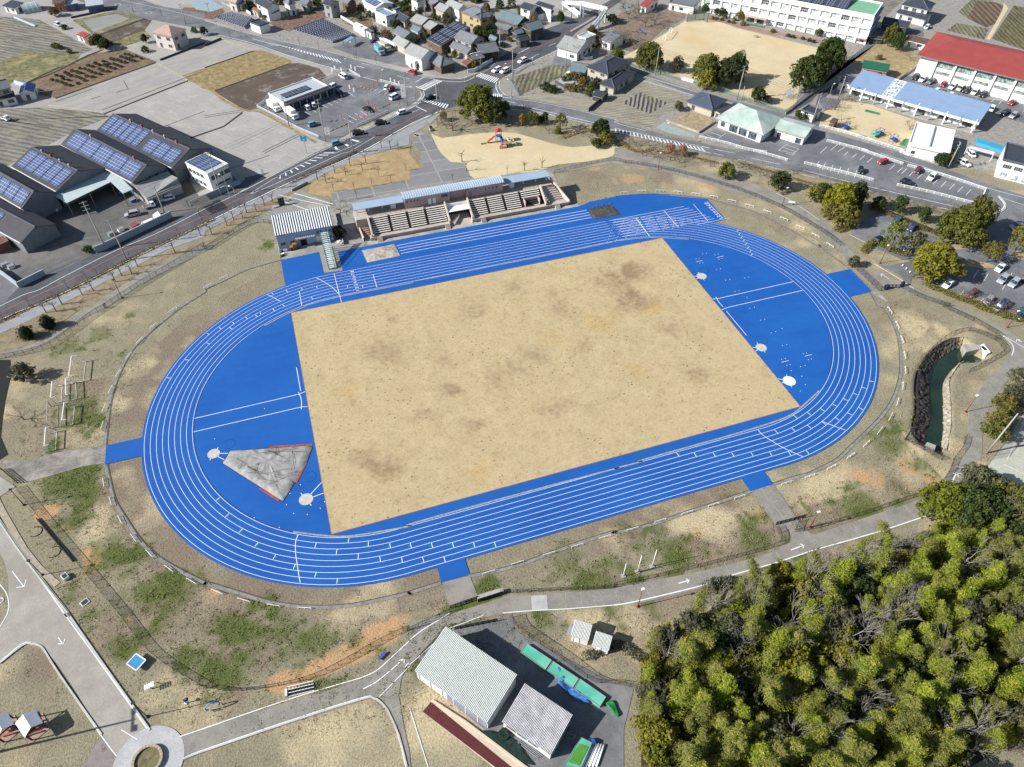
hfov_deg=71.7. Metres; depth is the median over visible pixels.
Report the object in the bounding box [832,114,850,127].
bare tree
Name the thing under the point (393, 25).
garden shrub
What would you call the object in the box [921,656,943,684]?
bamboo
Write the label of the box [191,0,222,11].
paddy
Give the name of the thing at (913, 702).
bamboo
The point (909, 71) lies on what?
boundary wall
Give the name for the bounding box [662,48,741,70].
power line
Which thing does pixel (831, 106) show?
bare tree
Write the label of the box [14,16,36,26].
greenhouse
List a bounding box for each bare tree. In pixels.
[5,402,33,422]
[50,291,62,304]
[330,197,347,212]
[435,105,467,130]
[540,121,554,133]
[569,120,584,133]
[573,32,597,49]
[590,29,613,47]
[608,25,632,40]
[615,134,630,144]
[619,0,639,18]
[623,29,646,48]
[629,0,647,13]
[629,133,644,146]
[633,8,657,26]
[635,146,648,155]
[648,9,665,24]
[649,146,662,157]
[662,148,680,160]
[673,149,687,162]
[702,155,719,166]
[752,163,769,175]
[785,163,802,174]
[826,98,842,109]
[826,173,841,184]
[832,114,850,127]
[845,89,860,101]
[881,191,900,205]
[909,196,930,209]
[922,199,940,210]
[943,200,962,210]
[953,282,980,302]
[978,290,1002,310]
[985,294,1010,310]
[992,300,1021,316]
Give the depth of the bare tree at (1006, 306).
182.55 m
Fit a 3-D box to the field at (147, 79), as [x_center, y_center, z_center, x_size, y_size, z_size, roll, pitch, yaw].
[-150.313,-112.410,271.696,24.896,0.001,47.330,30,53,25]
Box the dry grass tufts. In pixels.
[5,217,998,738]
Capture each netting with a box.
[479,730,534,764]
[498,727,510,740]
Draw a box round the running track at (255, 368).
[141,216,878,587]
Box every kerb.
[0,196,1005,766]
[0,519,91,650]
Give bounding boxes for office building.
[185,152,232,190]
[994,142,1023,183]
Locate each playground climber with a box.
[840,121,850,129]
[870,129,879,137]
[888,134,898,143]
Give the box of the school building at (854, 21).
[700,0,883,44]
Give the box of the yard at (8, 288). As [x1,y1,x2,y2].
[0,274,17,303]
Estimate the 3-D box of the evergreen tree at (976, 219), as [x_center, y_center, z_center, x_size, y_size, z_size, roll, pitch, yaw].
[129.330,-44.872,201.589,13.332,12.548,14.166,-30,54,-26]
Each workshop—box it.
[134,171,183,204]
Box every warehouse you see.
[415,627,516,727]
[502,684,572,758]
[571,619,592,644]
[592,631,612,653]
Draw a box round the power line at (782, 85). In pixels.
[744,67,820,95]
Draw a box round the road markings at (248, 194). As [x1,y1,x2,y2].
[0,2,614,312]
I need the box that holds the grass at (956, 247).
[951,243,973,249]
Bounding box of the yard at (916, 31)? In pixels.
[905,28,923,36]
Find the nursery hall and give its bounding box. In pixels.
[905,122,955,161]
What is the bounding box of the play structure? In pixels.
[487,128,514,147]
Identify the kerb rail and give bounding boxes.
[193,237,831,535]
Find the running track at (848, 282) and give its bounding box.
[827,269,870,295]
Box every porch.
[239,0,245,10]
[271,10,280,19]
[837,74,856,91]
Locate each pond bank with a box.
[906,337,958,441]
[906,438,942,455]
[941,361,963,451]
[957,337,977,348]
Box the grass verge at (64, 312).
[0,184,305,352]
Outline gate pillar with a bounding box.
[273,197,284,207]
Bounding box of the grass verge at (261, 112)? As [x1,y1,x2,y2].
[200,86,316,142]
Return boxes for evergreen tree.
[6,361,35,381]
[47,6,61,16]
[80,245,93,252]
[88,33,101,45]
[97,36,113,49]
[140,33,148,42]
[199,26,208,34]
[245,0,254,8]
[312,0,322,7]
[332,225,347,238]
[368,25,378,33]
[379,29,392,38]
[393,19,402,25]
[403,0,411,4]
[439,111,446,120]
[440,11,449,22]
[446,16,454,25]
[451,49,457,57]
[455,84,497,119]
[470,59,478,67]
[472,25,482,35]
[478,24,494,36]
[479,110,493,123]
[481,95,509,121]
[487,29,497,36]
[518,113,525,125]
[527,110,532,119]
[532,112,539,123]
[538,115,543,124]
[541,112,548,122]
[553,111,567,127]
[557,10,564,23]
[584,87,593,95]
[590,118,609,137]
[591,137,601,148]
[598,131,612,144]
[607,13,617,23]
[609,46,624,58]
[634,41,663,68]
[669,55,684,71]
[673,101,684,110]
[691,52,719,81]
[695,69,717,89]
[702,2,710,11]
[715,55,745,85]
[718,161,736,177]
[719,7,727,15]
[733,49,748,74]
[735,10,744,19]
[751,85,766,101]
[763,94,771,103]
[768,171,792,191]
[789,53,828,89]
[804,183,824,202]
[809,182,832,202]
[815,28,822,35]
[816,36,846,68]
[818,52,832,72]
[819,201,836,219]
[821,180,858,211]
[831,202,860,226]
[846,255,860,265]
[853,180,868,210]
[870,195,888,209]
[880,220,913,251]
[883,22,899,45]
[890,194,909,213]
[891,32,906,49]
[904,230,927,256]
[909,239,966,282]
[915,479,970,530]
[918,205,932,222]
[932,481,1001,538]
[933,153,950,166]
[935,209,954,233]
[936,205,993,248]
[947,150,956,163]
[956,461,999,487]
[961,194,1000,228]
[976,482,1004,498]
[979,418,1013,441]
[981,240,1005,261]
[982,409,1013,431]
[985,474,1012,488]
[985,492,1015,531]
[989,392,1018,415]
[993,480,1023,523]
[997,384,1023,407]
[1005,367,1023,387]
[1008,225,1023,253]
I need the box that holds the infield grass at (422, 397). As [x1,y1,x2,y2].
[291,238,798,533]
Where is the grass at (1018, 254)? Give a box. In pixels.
[1010,250,1023,259]
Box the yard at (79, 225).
[0,178,203,281]
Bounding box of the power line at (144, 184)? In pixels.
[84,153,205,205]
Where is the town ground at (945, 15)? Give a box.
[499,0,1023,170]
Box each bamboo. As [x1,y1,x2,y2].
[634,694,663,717]
[636,664,657,689]
[641,627,664,657]
[643,689,655,701]
[643,702,664,722]
[660,652,680,677]
[662,621,672,630]
[664,682,692,724]
[666,640,700,672]
[666,679,680,693]
[667,742,705,766]
[669,739,688,765]
[676,622,686,632]
[676,666,697,687]
[677,627,716,656]
[678,637,705,668]
[679,685,714,720]
[681,715,697,741]
[682,669,702,693]
[688,700,715,730]
[689,584,710,615]
[690,728,712,766]
[690,759,707,766]
[691,733,720,756]
[697,647,723,673]
[697,658,728,687]
[697,723,712,738]
[701,631,718,653]
[704,668,727,693]
[706,672,738,716]
[706,755,735,766]
[707,707,733,733]
[710,727,748,753]
[710,741,741,766]
[713,590,727,608]
[715,609,727,618]
[719,647,734,663]
[724,695,750,718]
[727,719,752,766]
[729,582,744,601]
[729,706,754,729]
[733,576,749,592]
[736,613,767,646]
[738,601,766,633]
[740,737,773,766]
[742,660,760,677]
[743,720,760,741]
[744,557,764,588]
[744,755,781,766]
[745,669,782,692]
[746,585,755,602]
[748,645,781,676]
[748,708,770,724]
[752,583,779,614]
[754,631,767,649]
[754,729,767,743]
[756,574,776,591]
[756,734,790,765]
[758,619,775,638]
[759,626,790,668]
[761,562,775,577]
[763,686,790,713]
[771,732,807,766]
[772,671,791,698]
[774,607,790,627]
[774,621,805,645]
[774,665,790,678]
[784,600,801,620]
[787,569,806,583]
[787,661,817,686]
[787,710,823,737]
[788,692,825,716]
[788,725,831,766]
[792,557,808,578]
[792,599,819,625]
[794,612,824,656]
[795,612,825,646]
[799,754,822,766]
[800,746,843,766]
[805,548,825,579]
[806,715,838,739]
[808,686,828,698]
[809,702,825,713]
[810,671,825,685]
[812,613,835,645]
[815,595,835,615]
[816,708,848,740]
[817,576,835,593]
[817,655,828,669]
[822,556,857,593]
[822,558,839,578]
[823,665,850,691]
[823,738,876,766]
[825,582,850,612]
[825,727,858,763]
[830,685,858,707]
[835,577,844,596]
[838,664,877,690]
[841,654,883,689]
[842,738,871,766]
[844,535,874,558]
[844,581,862,603]
[845,604,858,620]
[847,719,875,743]
[853,640,863,655]
[855,594,875,620]
[857,707,889,739]
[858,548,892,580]
[860,728,876,757]
[862,678,884,702]
[864,567,881,587]
[864,642,880,657]
[864,757,890,766]
[867,597,892,627]
[867,618,898,657]
[872,706,923,747]
[873,585,884,601]
[874,519,895,549]
[874,585,901,612]
[874,655,894,678]
[875,665,899,690]
[876,743,910,766]
[877,569,915,599]
[877,575,894,588]
[878,760,895,766]
[879,533,896,563]
[880,732,909,754]
[882,684,912,704]
[886,693,926,725]
[888,629,913,656]
[890,656,907,675]
[893,605,913,628]
[894,670,921,687]
[896,752,923,766]
[898,643,925,664]
[899,730,932,764]
[901,547,927,587]
[901,677,916,695]
[902,601,920,623]
[902,711,932,735]
[904,569,923,577]
[909,584,937,619]
[910,727,966,755]
[911,530,929,545]
[911,677,942,709]
[913,576,959,599]
[914,536,937,563]
[914,624,924,636]
[916,559,937,588]
[917,621,942,652]
[921,617,953,637]
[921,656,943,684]
[922,595,939,623]
[922,677,951,710]
[923,638,952,660]
[923,749,951,766]
[924,532,945,542]
[924,706,936,721]
[928,570,948,603]
[930,655,957,684]
[931,521,943,540]
[933,599,954,627]
[933,693,963,718]
[935,601,972,622]
[935,727,964,766]
[936,729,971,748]
[937,558,962,592]
[938,532,968,562]
[939,577,984,607]
[940,636,962,654]
[941,567,964,577]
[942,708,964,732]
[945,527,976,543]
[946,617,986,640]
[949,663,971,680]
[951,658,997,696]
[956,627,983,651]
[957,649,979,667]
[957,712,975,728]
[959,696,983,719]
[960,505,987,536]
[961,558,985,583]
[962,669,997,691]
[969,528,987,558]
[969,550,995,572]
[970,647,998,678]
[971,536,1014,553]
[972,588,996,600]
[972,693,1008,714]
[973,559,1010,591]
[974,725,1007,755]
[978,590,1009,613]
[979,597,992,628]
[980,709,996,733]
[983,595,997,626]
[984,612,1016,647]
[988,517,1006,534]
[990,577,1023,593]
[990,653,1010,667]
[990,665,1023,711]
[991,534,1023,558]
[991,668,1013,689]
[992,640,1023,669]
[993,620,1023,652]
[1000,585,1022,607]
[1002,530,1019,562]
[1005,548,1023,580]
[1006,541,1023,562]
[1011,586,1023,606]
[1012,695,1023,706]
[1014,718,1023,742]
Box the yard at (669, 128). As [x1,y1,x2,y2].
[656,122,694,137]
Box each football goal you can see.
[44,426,56,451]
[46,400,57,428]
[50,380,62,403]
[61,402,74,425]
[65,377,76,400]
[68,355,85,382]
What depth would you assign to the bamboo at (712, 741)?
106.01 m
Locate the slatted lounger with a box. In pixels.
[144,681,160,689]
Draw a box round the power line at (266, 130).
[211,100,316,154]
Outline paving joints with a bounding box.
[28,448,916,710]
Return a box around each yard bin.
[0,261,7,267]
[6,263,15,269]
[107,230,113,236]
[116,226,124,231]
[129,197,135,202]
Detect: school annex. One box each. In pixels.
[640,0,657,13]
[669,0,700,13]
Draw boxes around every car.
[124,208,140,217]
[160,193,174,202]
[303,104,310,110]
[307,120,317,126]
[328,82,336,88]
[331,139,341,145]
[335,88,344,96]
[338,72,347,79]
[352,129,365,135]
[362,106,374,112]
[369,38,379,42]
[374,119,387,125]
[386,85,394,91]
[389,92,400,100]
[396,108,406,114]
[407,69,417,74]
[424,94,435,100]
[491,65,501,72]
[499,66,509,73]
[517,56,527,63]
[858,165,863,173]
[872,235,885,243]
[877,158,888,164]
[890,216,902,224]
[900,177,915,187]
[903,245,913,253]
[907,222,917,231]
[911,72,919,79]
[914,165,921,173]
[918,75,927,82]
[926,77,935,84]
[926,171,937,180]
[940,80,946,86]
[942,278,955,288]
[948,82,957,89]
[956,84,964,91]
[957,157,971,166]
[962,86,971,93]
[966,149,975,157]
[967,287,978,296]
[970,87,979,94]
[978,90,987,97]
[983,294,993,304]
[988,104,996,111]
[994,262,1006,272]
[996,272,1010,284]
[999,108,1010,115]
[1000,298,1009,310]
[1007,99,1016,105]
[1007,276,1021,287]
[1008,111,1018,118]
[1009,222,1023,228]
[1014,305,1023,318]
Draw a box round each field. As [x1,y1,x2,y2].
[0,17,92,62]
[0,52,80,83]
[0,107,109,165]
[31,49,155,97]
[49,63,185,111]
[73,11,140,33]
[83,14,128,31]
[98,18,151,41]
[108,81,318,176]
[113,30,151,45]
[149,0,226,7]
[161,40,250,74]
[182,7,224,18]
[183,50,291,89]
[216,63,325,109]
[270,7,327,30]
[337,6,373,21]
[345,17,374,34]
[464,0,562,8]
[515,65,570,95]
[522,90,594,111]
[590,81,687,127]
[614,6,685,51]
[622,92,667,113]
[816,83,838,106]
[874,0,902,22]
[947,23,988,38]
[959,0,992,17]
[968,1,1002,26]
[992,5,1023,49]
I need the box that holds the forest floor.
[641,541,1023,766]
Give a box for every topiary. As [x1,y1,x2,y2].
[14,325,33,340]
[38,314,56,330]
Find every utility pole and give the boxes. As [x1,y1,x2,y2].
[79,201,103,242]
[105,219,126,258]
[152,186,164,212]
[205,151,221,194]
[281,96,289,125]
[315,99,325,141]
[346,118,353,153]
[401,72,407,105]
[434,76,437,112]
[512,48,512,81]
[736,66,745,99]
[812,93,822,122]
[947,141,960,168]
[986,413,1018,453]
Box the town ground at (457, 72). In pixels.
[205,0,578,78]
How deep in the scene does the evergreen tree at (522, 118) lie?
251.28 m
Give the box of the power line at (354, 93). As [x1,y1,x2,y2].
[318,73,403,103]
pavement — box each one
[0,113,439,333]
[0,172,268,304]
[0,715,19,744]
[27,713,50,742]
[311,94,422,154]
[331,133,469,202]
[364,203,578,245]
[427,699,522,766]
[531,595,547,609]
[721,137,1023,221]
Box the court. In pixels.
[988,413,1023,485]
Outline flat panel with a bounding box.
[566,624,572,635]
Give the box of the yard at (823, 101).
[819,97,840,110]
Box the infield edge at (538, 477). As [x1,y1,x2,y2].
[291,238,800,534]
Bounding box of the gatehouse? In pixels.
[467,51,484,65]
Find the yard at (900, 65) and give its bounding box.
[852,43,917,77]
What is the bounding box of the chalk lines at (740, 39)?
[653,21,806,84]
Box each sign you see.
[300,136,306,152]
[324,128,329,135]
[400,84,405,98]
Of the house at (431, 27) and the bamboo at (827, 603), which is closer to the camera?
the bamboo at (827, 603)
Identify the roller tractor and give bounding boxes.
[289,242,298,250]
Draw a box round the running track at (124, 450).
[105,437,141,463]
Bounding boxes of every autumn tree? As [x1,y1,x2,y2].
[663,142,675,154]
[676,144,687,156]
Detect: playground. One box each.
[431,132,618,177]
[820,100,921,145]
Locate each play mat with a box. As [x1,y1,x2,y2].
[865,109,879,114]
[899,138,908,145]
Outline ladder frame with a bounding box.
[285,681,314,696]
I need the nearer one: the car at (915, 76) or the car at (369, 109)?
the car at (369, 109)
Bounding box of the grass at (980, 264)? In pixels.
[965,262,994,267]
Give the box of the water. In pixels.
[915,348,981,449]
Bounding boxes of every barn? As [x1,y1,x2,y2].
[19,82,37,100]
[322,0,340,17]
[881,16,910,33]
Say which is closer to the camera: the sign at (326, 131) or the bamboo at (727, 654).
the bamboo at (727, 654)
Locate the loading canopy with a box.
[55,171,137,215]
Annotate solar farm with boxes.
[215,12,251,28]
[293,18,353,41]
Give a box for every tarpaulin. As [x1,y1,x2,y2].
[557,667,590,703]
[588,738,594,744]
[605,700,618,716]
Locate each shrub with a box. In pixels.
[55,43,62,49]
[60,24,67,29]
[141,45,148,52]
[190,27,197,32]
[242,3,248,11]
[357,3,363,9]
[390,21,396,28]
[400,5,408,12]
[415,7,422,14]
[422,32,428,39]
[441,50,448,57]
[482,2,489,10]
[483,33,489,40]
[495,0,504,8]
[499,41,505,47]
[506,0,515,7]
[529,13,536,20]
[539,81,551,91]
[547,84,559,93]
[554,125,561,133]
[568,71,576,79]
[568,82,576,91]
[574,84,583,92]
[576,72,585,80]
[576,76,586,87]
[585,26,594,33]
[586,82,593,88]
[593,77,600,87]
[595,35,600,42]
[795,110,800,118]
[799,112,809,121]
[874,54,882,59]
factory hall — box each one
[0,163,62,217]
[0,198,60,252]
[11,145,111,206]
[61,128,167,196]
[96,113,213,181]
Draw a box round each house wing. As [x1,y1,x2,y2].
[449,41,474,58]
[474,41,498,62]
[476,11,490,25]
[495,22,511,35]
[511,27,523,38]
[535,7,545,20]
[599,69,635,94]
[896,8,932,25]
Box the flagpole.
[649,550,656,568]
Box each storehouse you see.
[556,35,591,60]
[577,31,595,43]
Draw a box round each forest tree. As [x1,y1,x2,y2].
[629,711,682,766]
[635,672,670,706]
[639,684,681,723]
[640,652,666,677]
[644,742,671,766]
[647,624,675,654]
[651,628,689,671]
[654,625,682,661]
[659,713,681,731]
[673,608,709,638]
[692,612,716,628]
[698,573,738,614]
[700,620,739,660]
[709,648,751,690]
[711,609,749,649]
[711,673,751,716]
[717,730,755,766]
[718,598,749,630]
[718,628,748,660]
[725,613,755,651]
[734,641,762,675]
[737,575,773,605]
[740,598,776,634]
[745,681,766,718]
[749,714,799,761]
[760,705,794,736]
[761,640,813,688]
[763,570,788,594]
[765,557,793,583]
[769,615,811,659]
[772,584,795,612]
[780,575,824,615]
[781,680,818,722]
[781,683,805,709]
[784,592,823,636]
[788,714,823,750]
[795,642,829,684]
[797,545,826,567]
[803,555,837,592]
[805,576,836,614]
[810,600,846,630]
[810,640,832,666]
[811,541,837,562]
[812,716,861,757]
[815,693,858,732]
[816,606,857,646]
[818,620,845,652]
[819,665,853,701]
[825,538,857,561]
[825,631,863,680]
[827,726,846,751]
[830,607,881,650]
[835,573,877,615]
[835,646,861,674]
[841,562,865,589]
[841,687,868,717]
[844,692,875,723]
[845,595,899,636]
[848,535,893,576]
[850,549,870,569]
[855,614,884,643]
[858,678,894,709]
[865,545,901,571]
[870,601,922,642]
[870,692,898,710]
[870,705,901,738]
[872,528,902,556]
[873,613,922,651]
[883,542,921,578]
[883,547,914,582]
[885,581,922,615]
[887,557,915,575]
[887,573,934,612]
[887,706,944,755]
[888,651,933,695]
[894,562,926,600]
[895,529,921,548]
[907,522,930,552]
[915,748,951,766]
[921,550,944,571]
[923,538,949,561]
[925,624,970,668]
[927,521,968,544]
[934,623,986,671]
[935,556,969,588]
[936,699,980,732]
[940,667,975,707]
[945,535,980,557]
[946,541,974,565]
[948,597,985,626]
[948,757,972,766]
[951,732,973,763]
[952,588,993,606]
[952,619,990,641]
[953,565,983,593]
[956,535,999,567]
[967,699,1007,734]
[970,551,1008,583]
[971,512,991,535]
[972,723,1006,763]
[976,694,1023,732]
[978,636,992,657]
[985,571,1023,601]
[986,719,1021,751]
[987,528,1013,558]
[988,601,1023,640]
[998,541,1023,567]
[998,641,1023,670]
[998,695,1023,747]
[1000,520,1023,551]
[1004,492,1022,520]
[1005,637,1023,671]
[1010,658,1023,694]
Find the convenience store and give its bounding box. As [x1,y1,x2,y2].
[268,77,333,111]
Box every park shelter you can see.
[0,711,18,742]
[15,710,47,740]
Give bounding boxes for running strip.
[423,702,510,766]
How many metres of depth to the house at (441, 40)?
297.83 m
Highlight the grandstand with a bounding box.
[352,170,569,241]
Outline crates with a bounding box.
[152,211,160,217]
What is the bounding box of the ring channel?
[103,192,902,608]
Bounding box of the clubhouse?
[271,206,333,248]
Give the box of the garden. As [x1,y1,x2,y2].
[669,110,714,133]
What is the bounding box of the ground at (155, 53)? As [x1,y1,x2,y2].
[0,0,609,203]
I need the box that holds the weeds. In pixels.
[0,156,935,766]
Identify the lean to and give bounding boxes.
[0,236,12,253]
[128,221,139,228]
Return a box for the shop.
[407,57,417,69]
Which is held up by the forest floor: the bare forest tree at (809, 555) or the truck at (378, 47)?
the bare forest tree at (809, 555)
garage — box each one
[0,91,17,107]
[249,18,270,33]
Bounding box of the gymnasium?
[914,32,1023,103]
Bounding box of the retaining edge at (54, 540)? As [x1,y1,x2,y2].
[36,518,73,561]
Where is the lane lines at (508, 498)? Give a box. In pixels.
[144,204,876,584]
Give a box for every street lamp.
[8,488,25,505]
[26,559,43,575]
[131,701,148,718]
[636,587,644,607]
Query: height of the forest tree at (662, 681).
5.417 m
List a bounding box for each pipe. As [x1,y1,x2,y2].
[582,745,593,766]
[585,743,596,766]
[588,743,599,766]
[592,744,601,766]
[595,744,604,766]
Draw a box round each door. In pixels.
[300,239,306,245]
[316,235,323,242]
[573,637,579,642]
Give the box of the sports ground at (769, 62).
[624,19,835,110]
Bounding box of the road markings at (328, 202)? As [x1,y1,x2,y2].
[0,0,1023,766]
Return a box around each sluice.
[924,442,935,451]
[960,344,989,358]
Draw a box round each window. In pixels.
[293,101,300,108]
[300,99,306,106]
[307,96,313,103]
[314,94,320,101]
[320,91,327,98]
[327,88,333,96]
[728,124,737,132]
[732,3,738,8]
[738,128,746,136]
[741,5,747,10]
[747,131,756,139]
[750,7,757,12]
[760,9,766,13]
[762,0,769,4]
[769,11,776,15]
[771,1,778,6]
[779,13,785,17]
[781,3,788,8]
[788,14,795,19]
[791,5,798,10]
[794,137,800,143]
[798,16,805,21]
[801,7,808,12]
[808,18,815,23]
[811,9,818,14]
[818,20,825,25]
[821,11,828,16]
[828,22,836,27]
[831,12,838,18]
[838,24,846,29]
[842,15,849,20]
[846,35,853,40]
[849,26,856,31]
[851,90,859,95]
[852,16,859,22]
[859,28,867,33]
[862,19,870,24]
[862,93,870,98]
[872,96,881,101]
[882,99,891,104]
[893,102,901,107]
[904,105,914,110]
[916,108,925,114]
[927,111,936,117]
[935,71,949,76]
[936,61,954,70]
[938,115,948,120]
[950,118,958,123]
[954,75,968,81]
[955,66,974,75]
[961,121,971,127]
[973,80,988,85]
[975,71,994,79]
[993,85,1008,90]
[995,76,1014,84]
[998,172,1008,178]
[1002,164,1011,168]
[1009,174,1018,180]
[1013,90,1023,94]
[1013,166,1023,171]
[1015,80,1023,87]
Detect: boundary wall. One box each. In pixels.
[0,269,45,287]
[71,7,113,18]
[93,211,172,252]
[160,42,204,60]
[189,173,240,205]
[204,37,220,45]
[291,181,307,190]
[340,15,352,24]
[375,34,393,45]
[432,700,526,766]
[467,58,492,72]
[476,588,503,600]
[555,80,591,95]
[580,56,592,59]
[588,98,599,110]
[666,119,715,132]
[681,77,693,82]
[785,87,819,114]
[898,65,916,79]
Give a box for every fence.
[4,218,269,357]
[13,484,451,690]
[257,105,317,135]
[412,623,446,666]
[512,614,632,686]
[513,524,782,591]
[554,158,841,245]
[699,135,764,150]
[705,84,785,113]
[785,42,868,111]
[795,434,967,530]
[804,162,873,178]
[819,124,938,162]
[827,139,903,163]
[897,183,986,201]
[903,285,1000,333]
[904,436,944,458]
[907,164,985,187]
[909,327,1003,432]
[968,335,1005,372]
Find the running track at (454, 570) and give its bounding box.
[437,559,468,582]
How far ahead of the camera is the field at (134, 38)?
305.66 m
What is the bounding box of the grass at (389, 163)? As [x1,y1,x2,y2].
[308,143,420,197]
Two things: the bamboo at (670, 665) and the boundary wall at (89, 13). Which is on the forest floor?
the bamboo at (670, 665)
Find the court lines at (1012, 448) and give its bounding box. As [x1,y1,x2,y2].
[1004,424,1023,473]
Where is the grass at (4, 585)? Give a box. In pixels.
[0,555,7,624]
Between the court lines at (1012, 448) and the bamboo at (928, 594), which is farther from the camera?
the court lines at (1012, 448)
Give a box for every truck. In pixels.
[0,115,9,121]
[142,200,155,209]
[266,98,280,111]
[284,106,298,119]
[374,43,384,55]
[378,40,391,51]
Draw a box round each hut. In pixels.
[353,22,363,32]
[359,26,368,36]
[365,28,374,38]
[800,104,821,121]
[828,117,838,127]
[904,34,929,49]
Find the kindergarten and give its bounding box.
[843,70,991,133]
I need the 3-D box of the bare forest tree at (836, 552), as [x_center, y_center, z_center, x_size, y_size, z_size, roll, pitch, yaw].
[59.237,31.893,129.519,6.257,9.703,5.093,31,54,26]
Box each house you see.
[0,78,12,96]
[52,0,67,11]
[63,0,79,11]
[85,0,104,11]
[151,25,188,50]
[227,0,241,11]
[255,0,281,20]
[282,0,296,15]
[299,0,313,11]
[341,0,356,12]
[362,0,393,15]
[374,8,395,26]
[392,26,415,41]
[392,35,414,53]
[395,11,411,28]
[403,43,437,70]
[410,14,434,28]
[410,24,424,38]
[411,0,425,10]
[422,20,444,36]
[425,0,444,13]
[427,20,470,52]
[429,52,455,73]
[434,2,452,18]
[445,0,466,21]
[454,29,484,52]
[460,6,494,28]
[496,9,529,34]
[520,2,537,18]
[520,19,543,40]
[535,1,554,21]
[586,54,632,81]
[686,91,727,116]
[902,0,935,13]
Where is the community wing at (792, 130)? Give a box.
[773,117,815,144]
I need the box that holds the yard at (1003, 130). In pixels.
[977,117,1023,144]
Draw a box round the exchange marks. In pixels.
[217,218,872,582]
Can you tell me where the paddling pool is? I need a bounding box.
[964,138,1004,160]
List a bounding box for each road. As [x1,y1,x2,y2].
[0,0,620,320]
[0,477,145,754]
[77,0,430,89]
[456,83,966,208]
[551,44,1023,222]
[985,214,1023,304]
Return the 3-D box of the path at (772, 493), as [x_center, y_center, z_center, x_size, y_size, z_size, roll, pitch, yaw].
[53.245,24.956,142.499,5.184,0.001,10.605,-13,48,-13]
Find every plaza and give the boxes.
[113,726,184,766]
[263,132,557,272]
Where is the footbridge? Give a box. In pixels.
[562,0,607,27]
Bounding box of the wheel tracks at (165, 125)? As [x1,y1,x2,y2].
[47,70,299,273]
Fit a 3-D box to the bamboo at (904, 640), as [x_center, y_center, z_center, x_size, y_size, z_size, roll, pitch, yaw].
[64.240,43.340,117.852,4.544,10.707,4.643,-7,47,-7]
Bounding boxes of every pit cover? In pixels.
[222,444,311,501]
[362,244,399,262]
[588,203,620,218]
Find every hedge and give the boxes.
[0,217,213,320]
[290,151,355,181]
[558,129,651,151]
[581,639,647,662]
[657,150,717,163]
[702,575,738,594]
[739,161,818,184]
[833,223,852,231]
[860,238,911,256]
[866,204,954,240]
[920,281,1023,321]
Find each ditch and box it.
[0,360,10,458]
[28,67,59,81]
[30,50,101,81]
[56,61,156,98]
[99,18,145,34]
[104,80,187,113]
[205,51,252,67]
[205,112,242,132]
[214,63,289,90]
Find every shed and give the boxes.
[2,0,23,13]
[76,31,90,41]
[83,35,93,45]
[252,7,261,17]
[461,59,473,68]
[488,34,497,45]
[515,34,529,47]
[569,61,590,77]
[592,89,606,102]
[601,31,627,49]
[714,103,736,119]
[867,28,882,43]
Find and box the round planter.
[131,744,163,766]
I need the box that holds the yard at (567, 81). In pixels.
[558,77,608,95]
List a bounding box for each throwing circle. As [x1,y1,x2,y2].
[207,449,219,458]
[299,493,312,504]
[697,273,706,278]
[756,344,766,350]
[783,376,795,385]
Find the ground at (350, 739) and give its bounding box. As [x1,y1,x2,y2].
[0,63,1023,766]
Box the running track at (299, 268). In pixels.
[281,194,724,285]
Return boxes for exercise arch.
[204,701,219,711]
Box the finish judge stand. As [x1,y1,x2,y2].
[319,229,336,268]
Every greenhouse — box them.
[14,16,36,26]
[14,80,40,90]
[21,1,41,14]
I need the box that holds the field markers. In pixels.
[254,256,811,527]
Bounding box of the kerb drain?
[264,237,819,536]
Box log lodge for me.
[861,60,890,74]
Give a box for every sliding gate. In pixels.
[450,596,477,608]
[454,618,497,628]
[478,591,502,601]
[776,514,807,524]
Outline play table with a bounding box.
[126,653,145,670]
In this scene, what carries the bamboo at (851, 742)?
on the forest floor
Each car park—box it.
[257,73,420,140]
[333,36,409,67]
[700,129,818,151]
[755,140,984,201]
[850,210,1022,310]
[902,76,1023,122]
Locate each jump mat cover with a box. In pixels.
[521,643,551,670]
[547,661,577,687]
[564,737,591,766]
[573,679,605,707]
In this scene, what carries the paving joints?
on the path at (220, 733)
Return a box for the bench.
[377,651,385,659]
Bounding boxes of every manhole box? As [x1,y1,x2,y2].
[60,572,69,580]
[79,598,89,606]
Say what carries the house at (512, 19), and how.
on the town ground at (457, 72)
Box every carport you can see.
[343,36,355,45]
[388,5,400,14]
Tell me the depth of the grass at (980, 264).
198.00 m
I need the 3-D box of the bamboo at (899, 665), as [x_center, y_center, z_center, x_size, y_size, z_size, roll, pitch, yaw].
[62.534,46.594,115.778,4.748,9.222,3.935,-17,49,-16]
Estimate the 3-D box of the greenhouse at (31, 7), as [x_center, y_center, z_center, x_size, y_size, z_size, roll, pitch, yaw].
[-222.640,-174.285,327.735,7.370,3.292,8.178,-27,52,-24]
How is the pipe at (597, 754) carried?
on the yard at (603, 724)
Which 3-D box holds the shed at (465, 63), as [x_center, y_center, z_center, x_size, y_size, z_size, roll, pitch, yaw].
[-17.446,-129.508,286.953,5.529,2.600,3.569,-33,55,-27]
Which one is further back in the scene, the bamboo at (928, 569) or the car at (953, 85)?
the car at (953, 85)
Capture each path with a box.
[0,216,271,358]
[0,500,59,586]
[1,446,103,481]
[48,105,102,112]
[84,737,115,766]
[156,62,187,80]
[182,147,1023,766]
[222,39,254,50]
[442,576,476,604]
[706,15,823,42]
[753,485,795,530]
[873,292,887,300]
[987,3,1007,39]
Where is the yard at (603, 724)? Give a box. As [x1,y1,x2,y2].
[418,617,633,766]
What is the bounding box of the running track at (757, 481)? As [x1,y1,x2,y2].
[741,472,772,490]

